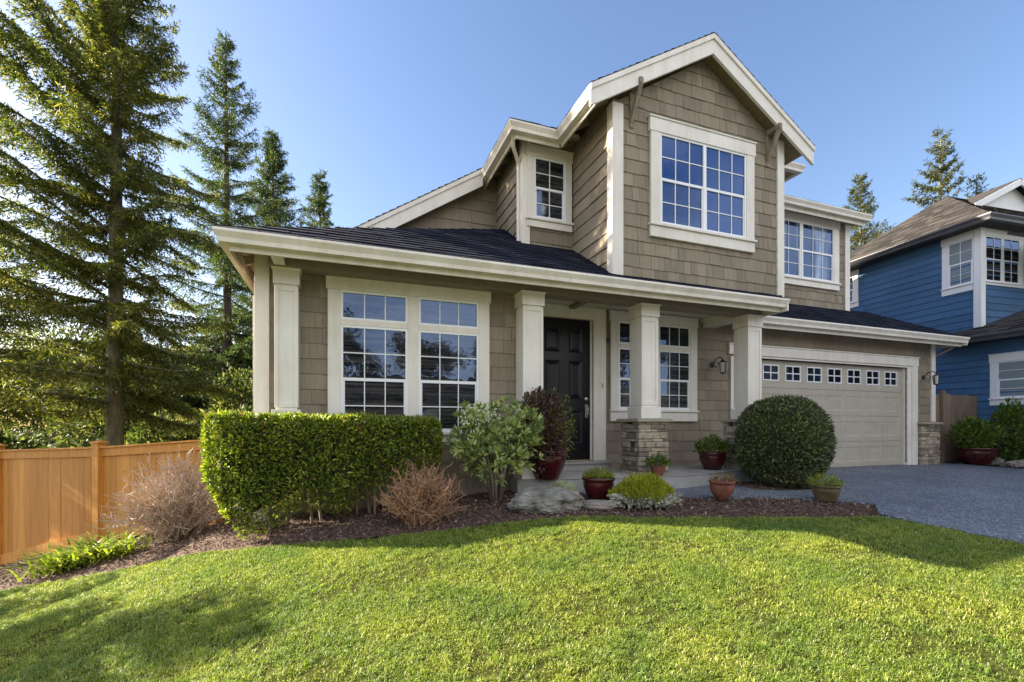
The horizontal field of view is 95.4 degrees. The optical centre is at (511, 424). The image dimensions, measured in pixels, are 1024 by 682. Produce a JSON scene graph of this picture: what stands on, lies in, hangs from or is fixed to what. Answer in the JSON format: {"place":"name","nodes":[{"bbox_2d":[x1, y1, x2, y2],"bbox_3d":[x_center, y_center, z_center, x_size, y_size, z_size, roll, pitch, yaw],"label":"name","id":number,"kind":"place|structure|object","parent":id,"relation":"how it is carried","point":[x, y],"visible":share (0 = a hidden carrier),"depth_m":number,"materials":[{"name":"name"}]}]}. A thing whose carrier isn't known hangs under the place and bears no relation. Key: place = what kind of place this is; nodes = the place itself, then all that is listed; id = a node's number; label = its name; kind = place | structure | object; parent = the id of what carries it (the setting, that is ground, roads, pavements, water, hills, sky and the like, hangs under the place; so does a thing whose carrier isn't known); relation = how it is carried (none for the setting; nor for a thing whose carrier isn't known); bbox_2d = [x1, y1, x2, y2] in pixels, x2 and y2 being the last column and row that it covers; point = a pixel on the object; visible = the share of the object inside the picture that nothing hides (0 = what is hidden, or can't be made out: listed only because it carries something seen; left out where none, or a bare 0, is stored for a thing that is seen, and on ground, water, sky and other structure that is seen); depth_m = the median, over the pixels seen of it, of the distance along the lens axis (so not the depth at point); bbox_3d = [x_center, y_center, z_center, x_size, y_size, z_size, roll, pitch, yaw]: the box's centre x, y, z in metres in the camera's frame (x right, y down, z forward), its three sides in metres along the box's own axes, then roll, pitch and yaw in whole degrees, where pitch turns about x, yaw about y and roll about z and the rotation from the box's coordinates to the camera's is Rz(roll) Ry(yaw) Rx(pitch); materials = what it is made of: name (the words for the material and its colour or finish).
{"place":"outdoors","nodes":[
{"label":"outdoors","id":0,"kind":"place"},
{"bbox_2d":[6,429,984,582],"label":"ground","id":1,"kind":"structure","parent":0,"point":[382,535],"depth_m":10.75,"materials":[{"name":"brown soil"}]},
{"bbox_2d":[0,428,52,449],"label":"bush","id":2,"kind":"object","parent":1,"relation":"on","point":[7,438],"visible":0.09,"depth_m":12.52,"materials":[{"name":"green plant"}]},
{"bbox_2d":[0,107,124,430],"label":"conifer tree","id":3,"kind":"object","parent":1,"relation":"on","point":[7,307],"visible":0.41,"depth_m":10.84,"materials":[{"name":"green plant"}]},
{"bbox_2d":[0,319,142,448],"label":"bush","id":4,"kind":"object","parent":1,"relation":"on","point":[31,427],"visible":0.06,"depth_m":19.52,"materials":[{"name":"green plant"}]},
{"bbox_2d":[0,435,222,564],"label":"fence","id":5,"kind":"object","parent":1,"relation":"on","point":[55,495],"visible":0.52,"depth_m":8.08,"materials":[{"name":"brown wood"}]},
{"bbox_2d":[0,0,238,445],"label":"conifer tree","id":6,"kind":"object","parent":1,"relation":"on","point":[123,66],"visible":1,"depth_m":8.23,"materials":[{"name":"green plant"}]},
{"bbox_2d":[44,339,210,447],"bbox_3d":[-14.349,-0.528,17.750,4.765,5.778,4.706,0,0,14],"label":"bush","id":7,"kind":"object","parent":1,"relation":"on","point":[95,430],"visible":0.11,"depth_m":16.34,"materials":[{"name":"green plant"}]},
{"bbox_2d":[124,407,201,444],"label":"bush","id":8,"kind":"object","parent":1,"relation":"on","point":[137,435],"visible":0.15,"depth_m":13.88,"materials":[{"name":"green plant"}]},
{"bbox_2d":[80,29,295,445],"bbox_3d":[-10.627,-6.110,17.278,7.433,17.229,8.434,0,0,42],"label":"conifer tree","id":9,"kind":"object","parent":1,"relation":"on","point":[223,161],"visible":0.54,"depth_m":17.05,"materials":[{"name":"green plant"}]},
{"bbox_2d":[146,328,252,436],"bbox_3d":[-12.749,-1.051,20.302,5.253,6.658,5.031,0,0,13],"label":"bush","id":10,"kind":"object","parent":1,"relation":"on","point":[206,406],"visible":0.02,"depth_m":19.38,"materials":[{"name":"green plant"}]},
{"bbox_2d":[199,362,252,422],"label":"bush","id":11,"kind":"object","parent":1,"relation":"on","point":[244,395],"visible":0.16,"depth_m":14.42,"materials":[{"name":"green plant"}]},
{"bbox_2d":[233,404,252,423],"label":"bush","id":12,"kind":"object","parent":1,"relation":"on","point":[245,407],"depth_m":11.69,"materials":[{"name":"green plant"}]},
{"bbox_2d":[192,126,313,381],"bbox_3d":[-11.285,-5.645,21.435,8.004,16.292,7.632,0,0,22],"label":"conifer tree","id":13,"kind":"object","parent":1,"relation":"on","point":[274,158],"visible":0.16,"depth_m":21.21,"materials":[{"name":"green plant"}]},
{"bbox_2d":[299,167,338,227],"bbox_3d":[-9.924,-5.672,25.160,7.849,16.349,8.038,0,0,-20],"label":"conifer tree","id":14,"kind":"object","parent":1,"relation":"on","point":[320,190],"visible":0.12,"depth_m":24.78,"materials":[{"name":"green plant"}]},
{"bbox_2d":[0,481,880,590],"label":"mulch bed","id":15,"kind":"object","parent":1,"relation":"on","point":[397,533],"visible":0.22,"depth_m":5.12,"materials":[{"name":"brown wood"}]},
{"bbox_2d":[0,527,156,581],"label":"strap leaf plant","id":16,"kind":"object","parent":15,"relation":"on","point":[78,555],"visible":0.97,"depth_m":5.34,"materials":[{"name":"green plant"}]},
{"bbox_2d":[85,445,240,543],"bbox_3d":[-4.303,0.922,5.987,1.619,1.339,1.770,0,0,-20],"label":"twig bush","id":17,"kind":"object","parent":15,"relation":"on","point":[178,511],"visible":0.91,"depth_m":5.72,"materials":[{"name":"brown plant"}]},
{"bbox_2d":[196,408,444,539],"bbox_3d":[-2.007,0.514,5.229,2.542,1.368,0.738,0,0,-20],"label":"hedge","id":18,"kind":"object","parent":15,"relation":"on","point":[267,459],"visible":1,"depth_m":4.94,"materials":[{"name":"green plant"}]},
{"bbox_2d":[370,460,469,528],"bbox_3d":[-0.991,0.731,4.945,0.988,0.710,1.029,0,0,-20],"label":"twig bush","id":19,"kind":"object","parent":15,"relation":"on","point":[418,502],"visible":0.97,"depth_m":4.84,"materials":[{"name":"beige plant"}]},
{"bbox_2d":[445,394,546,502],"bbox_3d":[-0.175,0.304,5.793,1.336,1.378,1.084,0,0,-20],"label":"leafy shrub","id":20,"kind":"object","parent":15,"relation":"on","point":[502,435],"visible":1,"depth_m":5.65,"materials":[{"name":"green plant"}]},
{"bbox_2d":[507,486,584,513],"bbox_3d":[0.390,0.896,5.325,0.872,0.354,0.591,0,0,10],"label":"rock","id":21,"kind":"object","parent":15,"relation":"on","point":[551,500],"visible":0.86,"depth_m":5.14,"materials":[{"name":"grey stone"}]},
{"bbox_2d":[550,480,577,491],"bbox_3d":[0.616,0.869,5.651,0.431,0.390,0.296,0,0,-20],"label":"rock","id":22,"kind":"object","parent":15,"relation":"on","point":[570,485],"visible":0.25,"depth_m":5.59,"materials":[{"name":"grey stone"}]},
{"bbox_2d":[582,476,615,499],"bbox_3d":[1.086,0.792,5.849,0.421,0.270,0.421,0,0,-20],"label":"flower pot","id":23,"kind":"object","parent":15,"relation":"on","point":[597,489],"visible":0.81,"depth_m":5.70,"materials":[{"name":"ceramic"}]},
{"bbox_2d":[582,466,614,478],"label":"potted plant","id":24,"kind":"object","parent":23,"relation":"in","point":[604,473],"visible":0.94,"depth_m":5.80,"materials":[{"name":"green plant"}]},
{"bbox_2d":[582,500,623,510],"bbox_3d":[1.028,0.933,5.350,0.562,0.125,0.297,0,0,-2],"label":"rock","id":25,"kind":"object","parent":15,"relation":"on","point":[603,505],"visible":0.8,"depth_m":5.26,"materials":[{"name":"grey stone"}]},
{"bbox_2d":[608,470,674,506],"bbox_3d":[1.591,0.739,5.540,0.931,0.404,0.690,0,0,-20],"label":"heath mound","id":26,"kind":"object","parent":15,"relation":"on","point":[639,485],"visible":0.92,"depth_m":5.37,"materials":[{"name":"green plant"}]},
{"bbox_2d":[606,491,682,510],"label":"silver plant","id":27,"kind":"object","parent":15,"relation":"on","point":[670,501],"visible":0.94,"depth_m":5.27,"materials":[{"name":"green plant"}]},
{"bbox_2d":[708,479,735,499],"bbox_3d":[2.645,0.822,5.866,0.313,0.240,0.313,0,0,-20],"label":"flower pot","id":28,"kind":"object","parent":15,"relation":"on","point":[721,490],"visible":0.9,"depth_m":5.76,"materials":[{"name":"ceramic"}]},
{"bbox_2d":[708,471,737,481],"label":"potted plant","id":29,"kind":"object","parent":28,"relation":"in","point":[723,478],"visible":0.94,"depth_m":5.83,"materials":[{"name":"green plant"}]},
{"bbox_2d":[211,32,969,522],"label":"house","id":30,"kind":"structure","parent":1,"relation":"on","point":[637,262],"depth_m":6.97,"materials":[{"name":"beige paint"}]},
{"bbox_2d":[326,275,490,441],"bbox_3d":[-1.277,-0.816,6.020,2.124,2.092,0.075,0,0,-20],"label":"window","id":31,"kind":"structure","parent":30,"relation":"in","point":[403,349],"depth_m":6.00,"materials":[{"name":"glass"}]},
{"bbox_2d":[529,449,567,479],"bbox_3d":[0.472,0.535,6.392,0.583,0.400,0.583,0,0,-20],"label":"flower pot","id":32,"kind":"object","parent":30,"relation":"on","point":[554,469],"visible":0.5,"depth_m":6.19,"materials":[{"name":"ceramic"}]},
{"bbox_2d":[516,385,576,479],"bbox_3d":[0.434,0.106,6.246,0.956,1.278,0.719,0,0,-20],"label":"purple shrub","id":33,"kind":"object","parent":32,"relation":"in","point":[544,405],"visible":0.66,"depth_m":6.11,"materials":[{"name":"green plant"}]},
{"bbox_2d":[525,142,573,232],"bbox_3d":[0.600,-3.726,7.351,0.834,1.272,0.075,0,0,-20],"label":"window","id":34,"kind":"structure","parent":30,"relation":"in","point":[549,170],"depth_m":7.36,"materials":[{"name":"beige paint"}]},
{"bbox_2d":[543,317,589,459],"bbox_3d":[0.869,-0.578,7.665,0.958,2.335,0.121,0,0,-20],"label":"front door","id":35,"kind":"structure","parent":30,"relation":"in","point":[566,342],"depth_m":7.74,"materials":[{"name":"black paint"}]},
{"bbox_2d":[608,310,699,420],"bbox_3d":[2.534,-1.001,8.208,1.884,1.882,0.075,0,0,-20],"label":"window","id":36,"kind":"structure","parent":30,"relation":"in","point":[677,335],"depth_m":8.31,"materials":[{"name":"glass"}]},
{"bbox_2d":[650,465,665,475],"bbox_3d":[2.102,0.660,6.711,0.227,0.150,0.227,0,0,-20],"label":"flower pot","id":37,"kind":"object","parent":30,"relation":"on","point":[659,470],"visible":0.74,"depth_m":6.63,"materials":[{"name":"ceramic"}]},
{"bbox_2d":[645,453,670,467],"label":"potted plant","id":38,"kind":"object","parent":37,"relation":"in","point":[655,460],"visible":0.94,"depth_m":6.66,"materials":[{"name":"green plant"}]},
{"bbox_2d":[648,113,756,253],"bbox_3d":[2.863,-3.521,6.902,1.984,1.702,0.075,0,0,-20],"label":"window","id":39,"kind":"structure","parent":30,"relation":"in","point":[702,180],"depth_m":6.89,"materials":[{"name":"glass"}]},
{"bbox_2d":[698,451,726,469],"bbox_3d":[3.292,0.590,7.647,0.443,0.290,0.443,0,0,-20],"label":"flower pot","id":40,"kind":"object","parent":30,"relation":"on","point":[709,460],"visible":0.96,"depth_m":7.50,"materials":[{"name":"ceramic"}]},
{"bbox_2d":[693,433,732,452],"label":"potted plant","id":41,"kind":"object","parent":40,"relation":"in","point":[722,446],"visible":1,"depth_m":7.56,"materials":[{"name":"green plant"}]},
{"bbox_2d":[784,210,841,290],"bbox_3d":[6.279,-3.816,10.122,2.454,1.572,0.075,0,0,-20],"label":"window","id":42,"kind":"structure","parent":30,"relation":"in","point":[811,243],"depth_m":10.25,"materials":[{"name":"glass"}]},
{"bbox_2d":[762,360,901,467],"bbox_3d":[6.622,-0.189,9.882,4.969,2.219,0.064,0,0,-20],"label":"garage door","id":43,"kind":"structure","parent":30,"relation":"in","point":[864,403],"depth_m":10.17,"materials":[{"name":"beige metal"}]},
{"bbox_2d":[734,481,811,489],"bbox_3d":[3.992,0.920,7.350,1.450,0.036,1.340,0,0,-20],"label":"mulch bed","id":44,"kind":"object","parent":1,"relation":"on","point":[760,487],"visible":0.19,"depth_m":6.86,"materials":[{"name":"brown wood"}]},
{"bbox_2d":[733,394,838,489],"bbox_3d":[4.082,0.268,7.032,1.345,1.485,1.338,0,0,-20],"label":"ball shrub","id":45,"kind":"object","parent":44,"relation":"on","point":[777,439],"visible":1,"depth_m":6.63,"materials":[{"name":"green plant"}]},
{"bbox_2d":[844,171,896,252],"bbox_3d":[23.942,-8.064,31.707,8.836,19.137,8.141,0,0,-20],"label":"conifer tree","id":46,"kind":"object","parent":1,"relation":"on","point":[858,240],"visible":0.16,"depth_m":31.97,"materials":[{"name":"green plant"}]},
{"bbox_2d":[901,126,967,208],"bbox_3d":[23.710,-7.448,25.219,8.022,17.906,8.012,0,0,-20],"label":"conifer tree","id":47,"kind":"object","parent":1,"relation":"on","point":[944,182],"visible":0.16,"depth_m":25.57,"materials":[{"name":"green plant"}]},
{"bbox_2d":[850,178,1023,459],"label":"house","id":48,"kind":"structure","parent":1,"relation":"on","point":[950,264],"depth_m":12.33,"materials":[{"name":"blue paint"}]},
{"bbox_2d":[850,269,859,307],"bbox_3d":[11.012,-4.396,15.340,0.065,1.188,0.855,0,0,-15],"label":"window","id":49,"kind":"structure","parent":48,"relation":"in","point":[854,275],"depth_m":15.06,"materials":[{"name":"white paint"}]},
{"bbox_2d":[940,230,972,296],"bbox_3d":[11.796,-4.262,12.353,0.065,1.558,0.734,0,0,-15],"label":"window","id":50,"kind":"structure","parent":48,"relation":"in","point":[957,251],"depth_m":12.34,"materials":[{"name":"white paint"}]},
{"bbox_2d":[986,228,1023,288],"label":"window","id":51,"kind":"structure","parent":48,"relation":"in","point":[1002,247],"depth_m":12.06,"materials":[{"name":"glass"}]},
{"bbox_2d":[988,351,1023,405],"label":"window","id":52,"kind":"structure","parent":48,"relation":"in","point":[1007,368],"depth_m":11.36,"materials":[{"name":"glass"}]},
{"bbox_2d":[934,390,976,462],"bbox_3d":[10.902,0.060,11.486,2.030,1.780,0.140,0,0,-20],"label":"fence","id":53,"kind":"object","parent":1,"relation":"on","point":[951,410],"visible":0.43,"depth_m":11.46,"materials":[{"name":"brown wood"}]},
{"bbox_2d":[945,460,1001,464],"bbox_3d":[11.434,0.910,10.541,1.480,0.052,2.140,0,0,-20],"label":"mulch bed","id":54,"kind":"object","parent":1,"relation":"on","point":[960,461],"visible":0.23,"depth_m":11.04,"materials":[{"name":"brown soil"}]},
{"bbox_2d":[954,446,1000,464],"bbox_3d":[10.790,0.720,10.817,0.778,0.400,0.778,0,0,-20],"label":"flower pot","id":55,"kind":"object","parent":54,"relation":"on","point":[975,456],"visible":0.91,"depth_m":10.60,"materials":[{"name":"ceramic"}]},
{"bbox_2d":[945,415,1009,448],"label":"potted plant","id":56,"kind":"object","parent":55,"relation":"in","point":[971,425],"visible":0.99,"depth_m":10.65,"materials":[{"name":"green plant"}]},
{"bbox_2d":[985,457,1004,466],"bbox_3d":[11.180,0.881,10.805,0.377,0.285,0.450,0,0,17],"label":"rock","id":57,"kind":"object","parent":54,"relation":"on","point":[997,460],"visible":0.37,"depth_m":10.65,"materials":[{"name":"grey stone"}]},
{"bbox_2d":[988,397,1023,461],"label":"shrub","id":58,"kind":"object","parent":54,"relation":"on","point":[1004,413],"visible":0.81,"depth_m":10.66,"materials":[{"name":"green plant"}]},
{"bbox_2d":[1000,459,1023,468],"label":"rock","id":59,"kind":"object","parent":54,"relation":"on","point":[1018,464],"visible":0.81,"depth_m":10.11,"materials":[{"name":"grey stone"}]},
{"bbox_2d":[1017,434,1023,457],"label":"shrub","id":60,"kind":"object","parent":54,"relation":"on","point":[1021,448],"visible":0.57,"depth_m":10.60,"materials":[{"name":"green plant"}]},
{"bbox_2d":[962,171,992,198],"bbox_3d":[25.540,-6.218,25.842,6.316,15.439,5.931,0,0,-20],"label":"conifer tree","id":61,"kind":"object","parent":1,"relation":"on","point":[975,181],"visible":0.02,"depth_m":25.76,"materials":[{"name":"green plant"}]},
{"bbox_2d":[0,514,1023,681],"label":"lawn","id":62,"kind":"structure","parent":0,"point":[647,610],"depth_m":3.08,"materials":[{"name":"plant"}]},
{"bbox_2d":[0,0,1023,428],"label":"sky","id":63,"kind":"structure","parent":0,"point":[398,101],"materials":[{"name":"blue"}]},
{"bbox_2d":[579,485,874,504],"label":"walkway","id":64,"kind":"structure","parent":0,"point":[845,495],"depth_m":6.24,"materials":[{"name":"grey stone"}]},
{"bbox_2d":[810,483,841,501],"bbox_3d":[3.976,0.861,5.896,0.335,0.200,0.335,0,0,-20],"label":"flower pot","id":65,"kind":"object","parent":64,"relation":"on","point":[825,493],"visible":0.83,"depth_m":5.79,"materials":[{"name":"beige ceramic"}]},
{"bbox_2d":[806,471,845,487],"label":"potted plant","id":66,"kind":"object","parent":65,"relation":"in","point":[831,480],"visible":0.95,"depth_m":5.86,"materials":[{"name":"green plant"}]},
{"bbox_2d":[782,463,1023,545],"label":"driveway","id":67,"kind":"structure","parent":0,"point":[987,501],"depth_m":6.46,"materials":[{"name":"grey asphalt"}]}
]}

